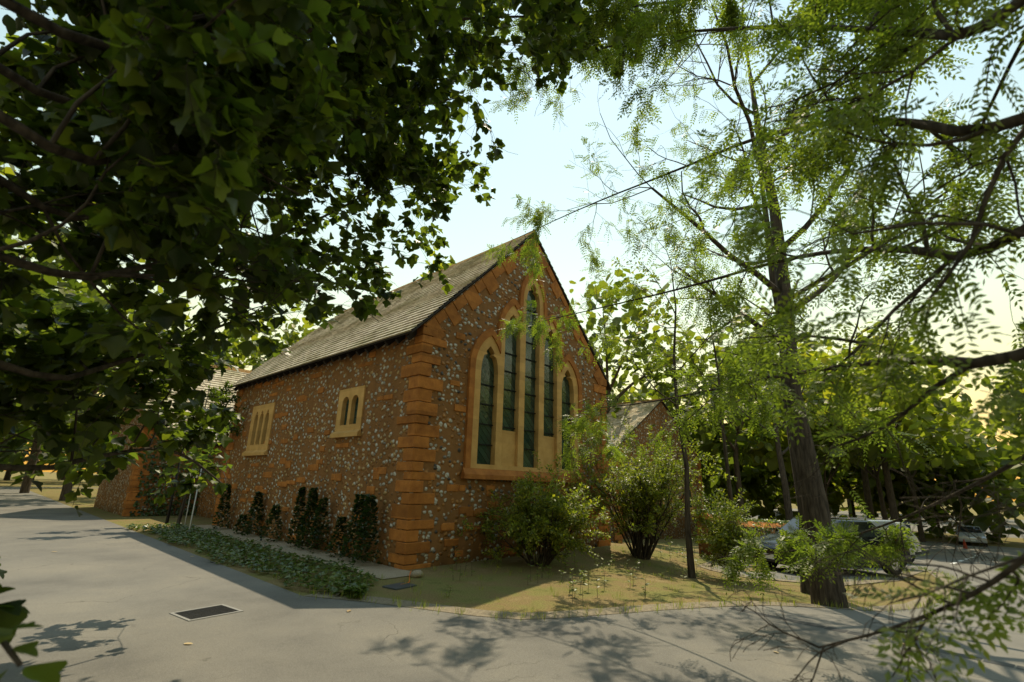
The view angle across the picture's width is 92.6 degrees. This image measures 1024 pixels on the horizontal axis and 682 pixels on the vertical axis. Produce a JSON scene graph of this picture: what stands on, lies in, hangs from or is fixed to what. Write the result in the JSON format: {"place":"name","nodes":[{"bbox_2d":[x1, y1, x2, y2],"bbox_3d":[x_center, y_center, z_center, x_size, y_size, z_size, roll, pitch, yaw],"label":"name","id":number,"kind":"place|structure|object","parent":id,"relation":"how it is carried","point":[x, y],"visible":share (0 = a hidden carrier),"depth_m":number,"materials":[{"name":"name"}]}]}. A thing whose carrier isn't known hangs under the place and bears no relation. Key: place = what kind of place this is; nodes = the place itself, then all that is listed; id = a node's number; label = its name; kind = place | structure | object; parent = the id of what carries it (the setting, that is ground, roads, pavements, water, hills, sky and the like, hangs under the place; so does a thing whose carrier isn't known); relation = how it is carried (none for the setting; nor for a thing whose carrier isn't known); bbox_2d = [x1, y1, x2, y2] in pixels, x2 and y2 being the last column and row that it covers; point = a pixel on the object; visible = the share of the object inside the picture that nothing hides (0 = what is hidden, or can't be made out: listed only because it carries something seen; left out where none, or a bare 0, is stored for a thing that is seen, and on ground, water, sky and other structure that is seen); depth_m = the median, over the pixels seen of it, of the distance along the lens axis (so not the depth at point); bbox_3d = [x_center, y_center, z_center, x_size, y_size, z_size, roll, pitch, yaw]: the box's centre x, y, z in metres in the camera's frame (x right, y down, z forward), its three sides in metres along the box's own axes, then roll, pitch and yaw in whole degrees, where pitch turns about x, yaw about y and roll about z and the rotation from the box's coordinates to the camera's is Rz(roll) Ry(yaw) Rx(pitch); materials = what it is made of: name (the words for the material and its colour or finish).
{"place":"outdoors","nodes":[
{"label":"outdoors","id":0,"kind":"place"},
{"bbox_2d":[21,290,115,486],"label":"tree leaves","id":1,"kind":"object","parent":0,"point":[40,456],"depth_m":52.07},
{"bbox_2d":[195,525,411,578],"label":"gravel path","id":2,"kind":"structure","parent":0,"point":[377,570],"depth_m":10.60,"materials":[{"name":"grey gravel"}]},
{"bbox_2d":[0,0,643,681],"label":"tree","id":3,"kind":"object","parent":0,"point":[380,78],"depth_m":3.86,"materials":[{"name":"green plant"}]},
{"bbox_2d":[344,230,534,310],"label":"roof ridge","id":4,"kind":"structure","parent":0,"point":[458,263],"depth_m":15.92,"materials":[{"name":"tile"}]},
{"bbox_2d":[0,487,1023,681],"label":"road asphalt","id":5,"kind":"structure","parent":0,"point":[103,598],"depth_m":5.46,"materials":[{"name":"grey asphalt"}]},
{"bbox_2d":[169,604,242,620],"bbox_3d":[-3.701,3.313,5.929,0.520,0.056,0.620,-10,-20,34],"label":"drain frame","id":6,"kind":"object","parent":5,"relation":"on","point":[187,619],"visible":0.39,"depth_m":5.88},
{"bbox_2d":[175,605,236,618],"bbox_3d":[-3.705,3.434,5.893,0.450,0.303,0.550,-10,-20,34],"label":"drain grate","id":7,"kind":"object","parent":5,"relation":"on","point":[209,611],"visible":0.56,"depth_m":5.93,"materials":[{"name":"black metal"}]},
{"bbox_2d":[52,551,903,652],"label":"dry leaf litter","id":8,"kind":"object","parent":5,"relation":"on","point":[347,611],"visible":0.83,"depth_m":5.10,"materials":[{"name":"plant"}]},
{"bbox_2d":[754,517,910,566],"bbox_3d":[9.002,5.697,14.063,1.788,1.120,4.500,-34,-39,63],"label":"car","id":9,"kind":"object","parent":5,"relation":"on","point":[772,538],"depth_m":13.62,"materials":[{"name":"silver metal"}]},
{"bbox_2d":[764,553,773,558],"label":"car plates","id":10,"kind":"object","parent":9,"relation":"attached to","point":[770,556],"visible":0.21,"depth_m":13.11,"materials":[{"name":"white plastic"}]},
{"bbox_2d":[758,553,902,574],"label":"car wheels","id":11,"kind":"object","parent":9,"relation":"attached to","point":[773,565],"visible":0.07,"depth_m":13.70,"materials":[{"name":"black rubber"}]},
{"bbox_2d":[798,559,911,567],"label":"dark car sills","id":12,"kind":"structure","parent":9,"relation":"attached to","point":[908,560],"depth_m":13.40,"materials":[{"name":"black plastic"}]},
{"bbox_2d":[831,517,914,554],"bbox_3d":[11.605,6.865,17.169,1.786,1.200,4.400,-38,-43,66],"label":"silver car","id":13,"kind":"object","parent":5,"relation":"on","point":[879,521],"depth_m":16.99,"materials":[{"name":"silver metal"}]},
{"bbox_2d":[728,607,1023,669],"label":"linear drain","id":14,"kind":"object","parent":5,"relation":"on","point":[875,637],"visible":0.71,"depth_m":5.91,"materials":[{"name":"grey metal"}]},
{"bbox_2d":[895,522,921,551],"bbox_3d":[14.322,8.001,20.031,1.737,1.200,4.200,-38,-43,66],"label":"car","id":15,"kind":"object","parent":5,"relation":"on","point":[914,537],"visible":0.06,"depth_m":19.81,"materials":[{"name":"silver metal"}]},
{"bbox_2d":[0,471,1023,619],"bbox_3d":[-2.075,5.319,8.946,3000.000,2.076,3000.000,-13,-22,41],"label":"ground","id":16,"kind":"structure","parent":0,"point":[514,590],"depth_m":9.08,"materials":[{"name":"soil"}]},
{"bbox_2d":[4,233,66,376],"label":"tree leaves","id":17,"kind":"object","parent":16,"relation":"on","point":[27,246],"visible":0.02,"depth_m":32.64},
{"bbox_2d":[0,30,86,333],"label":"tree leaves","id":18,"kind":"object","parent":16,"relation":"on","point":[51,280],"visible":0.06,"depth_m":17.02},
{"bbox_2d":[2,167,124,405],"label":"tree leaves","id":19,"kind":"object","parent":16,"relation":"on","point":[70,284],"depth_m":22.19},
{"bbox_2d":[0,292,135,438],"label":"tree leaves","id":20,"kind":"object","parent":16,"relation":"on","point":[21,333],"depth_m":38.08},
{"bbox_2d":[4,261,137,492],"bbox_3d":[-34.623,1.738,36.746,11.463,19.156,11.062,-13,-22,41],"label":"tree","id":21,"kind":"object","parent":16,"relation":"on","point":[25,487],"depth_m":35.37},
{"bbox_2d":[0,258,201,500],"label":"tree leaves","id":22,"kind":"object","parent":16,"relation":"on","point":[104,302],"depth_m":29.54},
{"bbox_2d":[94,380,204,516],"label":"wing walls","id":23,"kind":"structure","parent":16,"relation":"on","point":[111,496],"depth_m":20.26,"materials":[{"name":"brown stone"}]},
{"bbox_2d":[122,427,158,515],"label":"wing quoins","id":24,"kind":"object","parent":23,"relation":"attached to","point":[132,489],"visible":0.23,"depth_m":19.14,"materials":[{"name":"orange brick"}]},
{"bbox_2d":[111,369,248,434],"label":"wing roof","id":25,"kind":"structure","parent":23,"relation":"on","point":[218,380],"depth_m":23.93,"materials":[{"name":"grey tile"}]},
{"bbox_2d":[161,357,250,372],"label":"roof ridge","id":26,"kind":"structure","parent":25,"relation":"on","point":[240,370],"depth_m":25.66,"materials":[{"name":"stone"}]},
{"bbox_2d":[165,452,182,523],"bbox_3d":[-11.444,4.944,16.591,0.120,2.800,0.120,-13,-22,41],"label":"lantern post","id":27,"kind":"object","parent":16,"relation":"on","point":[169,508],"visible":0.49,"depth_m":16.42,"materials":[{"name":"grey metal"}]},
{"bbox_2d":[184,468,201,532],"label":"tree stakes","id":28,"kind":"object","parent":16,"relation":"on","point":[193,507],"visible":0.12,"depth_m":13.94,"materials":[{"name":"brown"}]},
{"bbox_2d":[147,359,247,527],"bbox_3d":[-10.551,3.225,16.292,3.210,6.189,2.112,1,-16,2],"label":"lawn sapling","id":29,"kind":"object","parent":16,"relation":"on","point":[222,394],"depth_m":16.37,"materials":[{"name":"green plant"}]},
{"bbox_2d":[196,446,225,518],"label":"link walls","id":30,"kind":"structure","parent":16,"relation":"on","point":[206,504],"depth_m":19.79,"materials":[{"name":"brown brick"}]},
{"bbox_2d":[181,301,315,370],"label":"tree leaves","id":31,"kind":"object","parent":16,"relation":"on","point":[291,338],"depth_m":40.03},
{"bbox_2d":[382,582,416,589],"bbox_3d":[-1.779,3.888,7.754,0.320,0.032,0.440,-10,-20,34],"label":"access cover","id":32,"kind":"object","parent":16,"relation":"on","point":[398,586],"visible":0.92,"depth_m":7.70,"materials":[{"name":"grey metal"}]},
{"bbox_2d":[217,236,608,566],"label":"chapel walls","id":33,"kind":"structure","parent":16,"relation":"on","point":[359,458],"depth_m":11.52,"materials":[{"name":"brown stone"}]},
{"bbox_2d":[242,277,578,473],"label":"window frames","id":34,"kind":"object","parent":33,"relation":"in","point":[507,450],"visible":0.88,"depth_m":12.61,"materials":[{"name":"beige stone"}]},
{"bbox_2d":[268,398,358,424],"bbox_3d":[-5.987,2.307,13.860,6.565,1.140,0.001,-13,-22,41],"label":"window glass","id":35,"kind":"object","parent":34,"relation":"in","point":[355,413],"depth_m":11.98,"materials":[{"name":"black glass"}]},
{"bbox_2d":[477,288,569,469],"bbox_3d":[0.434,0.812,13.059,0.001,5.070,3.790,-13,-22,41],"label":"window","id":36,"kind":"structure","parent":34,"relation":"in","point":[485,417],"depth_m":12.65,"materials":[{"name":"glass"}]},
{"bbox_2d":[478,309,570,453],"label":"window bars","id":37,"kind":"object","parent":36,"relation":"attached to","point":[525,393],"visible":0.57,"depth_m":12.68,"materials":[{"name":"black metal"}]},
{"bbox_2d":[212,238,610,569],"bbox_3d":[-3.523,2.327,16.447,11.089,8.985,7.208,-13,-22,41],"label":"brickwork","id":38,"kind":"object","parent":33,"relation":"attached to","point":[470,296],"visible":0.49,"depth_m":10.54,"materials":[{"name":"orange brick"}]},
{"bbox_2d":[229,231,611,390],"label":"roof","id":39,"kind":"structure","parent":33,"relation":"on","point":[414,305],"depth_m":14.06,"materials":[{"name":"grey tile"}]},
{"bbox_2d":[460,269,585,482],"bbox_3d":[0.560,0.716,12.966,0.160,5.770,4.560,-13,-22,41],"label":"window frame","id":40,"kind":"object","parent":33,"relation":"attached to","point":[468,472],"visible":0.84,"depth_m":11.82,"materials":[{"name":"beige stone"}]},
{"bbox_2d":[411,570,422,577],"bbox_3d":[-1.662,4.087,8.583,0.194,0.122,0.223,-13,-22,41],"label":"corner stone","id":41,"kind":"object","parent":16,"relation":"on","point":[416,573],"visible":0.98,"depth_m":8.52,"materials":[{"name":"grey stone"}]},
{"bbox_2d":[420,245,454,276],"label":"tree leaves","id":42,"kind":"object","parent":16,"relation":"on","point":[430,255],"visible":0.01,"depth_m":26.78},
{"bbox_2d":[126,434,788,597],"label":"plants","id":43,"kind":"object","parent":16,"relation":"on","point":[361,588],"visible":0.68,"depth_m":11.18,"materials":[{"name":"green plant"}]},
{"bbox_2d":[3,393,1023,520],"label":"treeline","id":44,"kind":"object","parent":16,"relation":"on","point":[51,460],"depth_m":68.39,"materials":[{"name":"green plant"}]},
{"bbox_2d":[455,451,610,567],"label":"round shrub leaves","id":45,"kind":"object","parent":16,"relation":"on","point":[517,522],"visible":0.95,"depth_m":10.06,"materials":[{"name":"green plant"}]},
{"bbox_2d":[155,526,930,617],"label":"grass tufts","id":46,"kind":"object","parent":16,"relation":"on","point":[743,575],"visible":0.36,"depth_m":8.49,"materials":[{"name":"green plant"}]},
{"bbox_2d":[445,543,775,602],"bbox_3d":[2.983,4.721,10.156,4.882,0.748,10.100,-13,-22,41],"label":"bed seedling","id":47,"kind":"object","parent":16,"relation":"on","point":[582,573],"depth_m":8.49,"materials":[{"name":"green plant"}]},
{"bbox_2d":[607,457,617,542],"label":"wing walls","id":48,"kind":"structure","parent":16,"relation":"on","point":[612,530],"depth_m":20.09,"materials":[{"name":"brown brick"}]},
{"bbox_2d":[612,460,621,543],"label":"wing quoins","id":49,"kind":"object","parent":48,"relation":"attached to","point":[618,537],"visible":0.05,"depth_m":20.27,"materials":[{"name":"orange brick"}]},
{"bbox_2d":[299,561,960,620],"bbox_3d":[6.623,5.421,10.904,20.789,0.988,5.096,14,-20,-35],"label":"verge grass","id":50,"kind":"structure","parent":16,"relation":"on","point":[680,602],"depth_m":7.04,"materials":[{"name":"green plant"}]},
{"bbox_2d":[569,262,701,425],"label":"tree leaves","id":51,"kind":"object","parent":16,"relation":"on","point":[624,319],"depth_m":29.51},
{"bbox_2d":[569,409,737,559],"bbox_3d":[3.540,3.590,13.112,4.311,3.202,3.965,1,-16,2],"label":"tall shrub","id":52,"kind":"object","parent":16,"relation":"on","point":[643,472],"visible":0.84,"depth_m":12.43,"materials":[{"name":"green plant"}]},
{"bbox_2d":[619,402,700,538],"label":"walls","id":53,"kind":"structure","parent":16,"relation":"on","point":[658,416],"depth_m":28.19,"materials":[{"name":"brown brick"}]},
{"bbox_2d":[607,400,702,460],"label":"roof","id":54,"kind":"structure","parent":53,"relation":"on","point":[637,414],"depth_m":28.09,"materials":[{"name":"grey tile"}]},
{"bbox_2d":[617,398,662,404],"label":"ridge","id":55,"kind":"structure","parent":54,"relation":"on","point":[638,401],"depth_m":29.93,"materials":[{"name":"stone"}]},
{"bbox_2d":[636,484,692,509],"bbox_3d":[8.664,8.776,27.481,0.040,1.390,6.880,-13,-22,41],"label":"window","id":56,"kind":"structure","parent":53,"relation":"in","point":[690,501],"depth_m":29.52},
{"bbox_2d":[620,447,703,538],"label":"quoins","id":57,"kind":"object","parent":16,"relation":"on","point":[699,468],"visible":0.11,"depth_m":30.96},
{"bbox_2d":[593,202,759,578],"bbox_3d":[4.264,0.853,12.061,3.659,9.618,3.581,-6,-18,24],"label":"tree","id":58,"kind":"object","parent":16,"relation":"on","point":[690,560],"visible":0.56,"depth_m":11.22,"materials":[{"name":"brown plant"}]},
{"bbox_2d":[592,195,765,434],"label":"slender tree leaves","id":59,"kind":"object","parent":58,"relation":"attached to","point":[655,307],"visible":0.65,"depth_m":12.06,"materials":[{"name":"green plant"}]},
{"bbox_2d":[611,373,750,499],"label":"tree leaves","id":60,"kind":"object","parent":16,"relation":"on","point":[705,449],"visible":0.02,"depth_m":35.84,"materials":[{"name":"green plant"}]},
{"bbox_2d":[628,390,733,506],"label":"tree leaves","id":61,"kind":"object","parent":16,"relation":"on","point":[721,478],"depth_m":48.34,"materials":[{"name":"green plant"}]},
{"bbox_2d":[674,403,718,498],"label":"tree leaves","id":62,"kind":"object","parent":16,"relation":"on","point":[703,472],"depth_m":40.15,"materials":[{"name":"green plant"}]},
{"bbox_2d":[658,254,780,527],"bbox_3d":[6.045,1.885,14.402,4.158,9.378,2.735,6,-17,-14],"label":"tree","id":63,"kind":"object","parent":16,"relation":"on","point":[729,488],"visible":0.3,"depth_m":13.66,"materials":[{"name":"brown plant"}]},
{"bbox_2d":[653,253,783,425],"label":"slender tree leaves","id":64,"kind":"object","parent":63,"relation":"attached to","point":[661,342],"visible":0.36,"depth_m":14.87,"materials":[{"name":"green plant"}]},
{"bbox_2d":[690,480,775,581],"bbox_3d":[4.722,4.139,10.684,1.837,2.136,1.786,-13,-22,41],"label":"verge shrub","id":65,"kind":"object","parent":16,"relation":"on","point":[724,531],"depth_m":10.54,"materials":[{"name":"green plant"}]},
{"bbox_2d":[644,305,822,517],"bbox_3d":[14.528,5.168,31.814,9.920,15.270,11.086,-13,-22,41],"label":"tree","id":66,"kind":"object","parent":16,"relation":"on","point":[703,433],"depth_m":31.32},
{"bbox_2d":[697,519,775,561],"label":"boundary wall","id":67,"kind":"structure","parent":16,"relation":"on","point":[703,547],"depth_m":13.97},
{"bbox_2d":[696,513,784,527],"bbox_3d":[8.775,6.357,17.161,0.540,0.789,9.303,-14,-23,43],"label":"boundary wall coping","id":68,"kind":"object","parent":67,"relation":"on","point":[749,523],"visible":0.24,"depth_m":16.41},
{"bbox_2d":[452,0,1023,681],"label":"tree","id":69,"kind":"object","parent":16,"relation":"on","point":[638,26],"depth_m":3.32,"materials":[{"name":"green plant"}]},
{"bbox_2d":[701,428,795,521],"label":"tree leaves","id":70,"kind":"object","parent":16,"relation":"on","point":[749,485],"depth_m":49.48,"materials":[{"name":"green plant"}]},
{"bbox_2d":[701,346,825,520],"bbox_3d":[13.592,4.331,25.320,6.748,12.640,6.760,1,-16,2],"label":"tree","id":71,"kind":"object","parent":16,"relation":"on","point":[786,499],"visible":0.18,"depth_m":24.25,"materials":[{"name":"plant"}]},
{"bbox_2d":[703,333,827,450],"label":"row tree leaves","id":72,"kind":"object","parent":71,"relation":"attached to","point":[761,383],"visible":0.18,"depth_m":24.87,"materials":[{"name":"green plant"}]},
{"bbox_2d":[567,0,961,608],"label":"tree","id":73,"kind":"object","parent":16,"relation":"on","point":[805,456],"visible":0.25,"depth_m":8.77,"materials":[{"name":"brown plant"}]},
{"bbox_2d":[564,0,935,273],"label":"tree leaves","id":74,"kind":"object","parent":73,"relation":"attached to","point":[689,176],"visible":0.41,"depth_m":9.41,"materials":[{"name":"green plant"}]},
{"bbox_2d":[721,419,856,520],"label":"tree leaves","id":75,"kind":"object","parent":16,"relation":"on","point":[770,506],"depth_m":48.96,"materials":[{"name":"green plant"}]},
{"bbox_2d":[713,332,878,516],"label":"tree leaves","id":76,"kind":"object","parent":16,"relation":"on","point":[812,352],"depth_m":36.30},
{"bbox_2d":[634,67,1023,594],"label":"tree","id":77,"kind":"object","parent":16,"relation":"on","point":[804,588],"visible":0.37,"depth_m":10.98,"materials":[{"name":"brown plant"}]},
{"bbox_2d":[641,56,1023,374],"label":"tree leaves","id":78,"kind":"object","parent":77,"relation":"attached to","point":[743,82],"visible":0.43,"depth_m":11.91,"materials":[{"name":"green plant"}]},
{"bbox_2d":[733,373,924,515],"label":"tree leaves","id":79,"kind":"object","parent":16,"relation":"on","point":[773,465],"depth_m":31.24,"materials":[{"name":"green plant"}]},
{"bbox_2d":[795,458,934,523],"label":"tree leaves","id":80,"kind":"object","parent":16,"relation":"on","point":[839,496],"depth_m":48.02,"materials":[{"name":"green plant"}]},
{"bbox_2d":[779,321,962,518],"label":"tree leaves","id":81,"kind":"object","parent":16,"relation":"on","point":[839,473],"depth_m":39.97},
{"bbox_2d":[840,377,939,514],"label":"tree leaves","id":82,"kind":"object","parent":16,"relation":"on","point":[873,501],"depth_m":49.81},
{"bbox_2d":[799,325,981,521],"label":"tree leaves","id":83,"kind":"object","parent":16,"relation":"on","point":[954,407],"depth_m":32.21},
{"bbox_2d":[807,387,974,519],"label":"tree leaves","id":84,"kind":"object","parent":16,"relation":"on","point":[959,438],"depth_m":34.14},
{"bbox_2d":[845,390,989,541],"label":"tree leaves","id":85,"kind":"object","parent":16,"relation":"on","point":[943,471],"depth_m":41.73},
{"bbox_2d":[850,416,1023,542],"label":"tree leaves","id":86,"kind":"object","parent":16,"relation":"on","point":[987,467],"depth_m":43.18,"materials":[{"name":"green plant"}]},
{"bbox_2d":[954,525,987,542],"bbox_3d":[38.133,16.029,40.803,2.060,1.150,4.423,-13,-22,41],"label":"car","id":87,"kind":"object","parent":16,"relation":"on","point":[971,536],"depth_m":39.75,"materials":[{"name":"silver metal"}]},
{"bbox_2d":[981,361,1023,430],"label":"tree leaves","id":88,"kind":"object","parent":16,"relation":"on","point":[1000,419],"visible":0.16,"depth_m":53.46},
{"bbox_2d":[983,371,1023,454],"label":"tree leaves","id":89,"kind":"object","parent":16,"relation":"on","point":[1003,411],"visible":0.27,"depth_m":28.70,"materials":[{"name":"green plant"}]},
{"bbox_2d":[0,0,1023,500],"label":"sky","id":90,"kind":"structure","parent":0,"point":[538,172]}
]}

